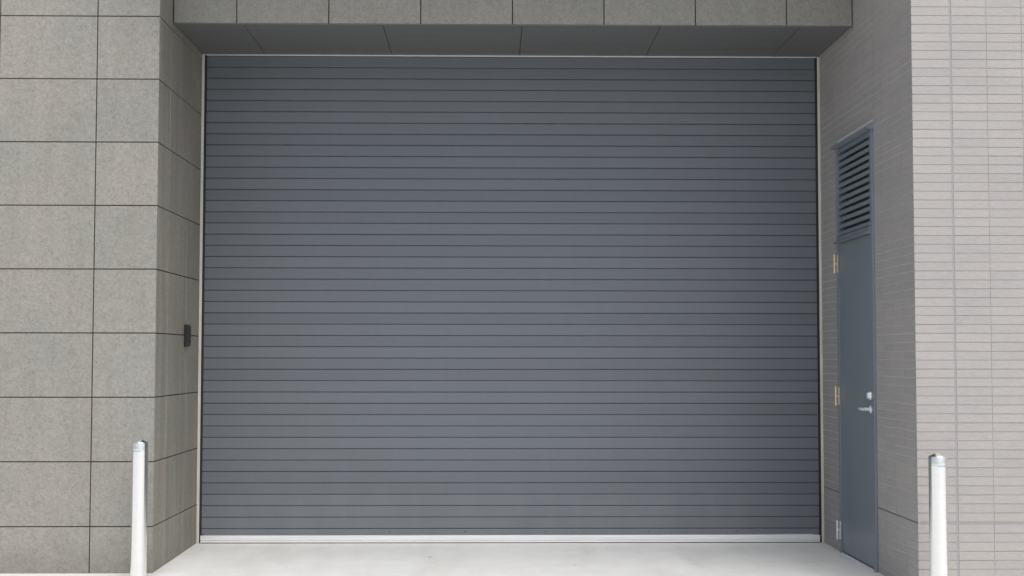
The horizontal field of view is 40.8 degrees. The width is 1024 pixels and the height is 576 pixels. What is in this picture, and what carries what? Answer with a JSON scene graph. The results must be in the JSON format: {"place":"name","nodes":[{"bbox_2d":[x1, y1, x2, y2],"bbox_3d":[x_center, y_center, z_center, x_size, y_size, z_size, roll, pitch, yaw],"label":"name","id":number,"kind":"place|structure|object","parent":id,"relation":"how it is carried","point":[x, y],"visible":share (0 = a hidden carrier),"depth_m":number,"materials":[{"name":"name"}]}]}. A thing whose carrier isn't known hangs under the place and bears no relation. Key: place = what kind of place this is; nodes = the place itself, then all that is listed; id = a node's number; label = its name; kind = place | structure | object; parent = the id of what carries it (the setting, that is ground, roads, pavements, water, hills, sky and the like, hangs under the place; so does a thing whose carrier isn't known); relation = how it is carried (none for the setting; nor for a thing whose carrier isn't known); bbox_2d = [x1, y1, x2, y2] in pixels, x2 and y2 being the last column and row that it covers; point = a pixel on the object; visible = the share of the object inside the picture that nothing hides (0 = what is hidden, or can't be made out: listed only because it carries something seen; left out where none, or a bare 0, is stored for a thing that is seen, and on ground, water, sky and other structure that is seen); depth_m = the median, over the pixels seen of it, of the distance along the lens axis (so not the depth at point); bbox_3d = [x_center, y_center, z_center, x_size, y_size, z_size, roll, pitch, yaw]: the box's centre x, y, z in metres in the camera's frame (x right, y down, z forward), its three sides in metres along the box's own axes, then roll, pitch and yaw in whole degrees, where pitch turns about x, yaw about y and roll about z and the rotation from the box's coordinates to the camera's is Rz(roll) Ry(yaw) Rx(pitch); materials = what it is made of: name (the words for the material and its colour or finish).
{"place":"outdoors","nodes":[
{"label":"outdoors","id":0,"kind":"place"},
{"bbox_2d":[0,534,883,575],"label":"ground","id":1,"kind":"structure","parent":0,"point":[523,559],"depth_m":9.08,"materials":[{"name":"concrete"}]},
{"bbox_2d":[0,0,202,573],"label":"stone clad wall","id":2,"kind":"structure","parent":1,"relation":"on","point":[100,141],"depth_m":8.67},
{"bbox_2d":[184,325,190,346],"bbox_3d":[-2.234,0.329,9.483,0.037,0.151,0.079,0,-3,-1],"label":"control box","id":3,"kind":"object","parent":2,"relation":"attached to","point":[187,335],"visible":1,"depth_m":9.45,"materials":[{"name":"black plastic"}]},
{"bbox_2d":[130,439,147,575],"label":"bollard","id":4,"kind":"object","parent":1,"relation":"on","point":[138,543],"visible":1,"depth_m":8.32,"materials":[{"name":"silver metal"}]},
{"bbox_2d":[819,0,1023,575],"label":"tiled wall","id":5,"kind":"structure","parent":1,"relation":"on","point":[932,91],"depth_m":7.88,"materials":[{"name":"tile"}]},
{"bbox_2d":[174,0,851,56],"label":"bay lintel","id":6,"kind":"structure","parent":5,"relation":"attached to","point":[778,28],"depth_m":9.20,"materials":[{"name":"grey stone"}]},
{"bbox_2d":[196,53,824,542],"bbox_3d":[-0.002,0.030,10.011,4.515,3.613,0.082,0,-3,-1],"label":"roller shutter","id":7,"kind":"object","parent":6,"relation":"attached to","point":[498,299],"visible":0.99,"depth_m":9.99,"materials":[{"name":"paint"}]},
{"bbox_2d":[830,123,878,571],"bbox_3d":[2.288,0.384,9.062,0.166,2.814,0.920,0,-3,-1],"label":"door frame","id":8,"kind":"structure","parent":5,"relation":"attached to","point":[857,397],"depth_m":9.05,"materials":[{"name":"blue paint"}]},
{"bbox_2d":[833,234,873,567],"bbox_3d":[2.256,0.726,9.068,0.104,2.102,0.826,0,-3,-1],"label":"door leaf","id":9,"kind":"structure","parent":8,"relation":"in","point":[855,278],"depth_m":9.05,"materials":[{"name":"blue paint"}]},
{"bbox_2d":[928,452,948,575],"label":"bollard","id":10,"kind":"object","parent":1,"relation":"on","point":[938,512],"visible":1,"depth_m":7.45,"materials":[{"name":"silver metal"}]}
]}

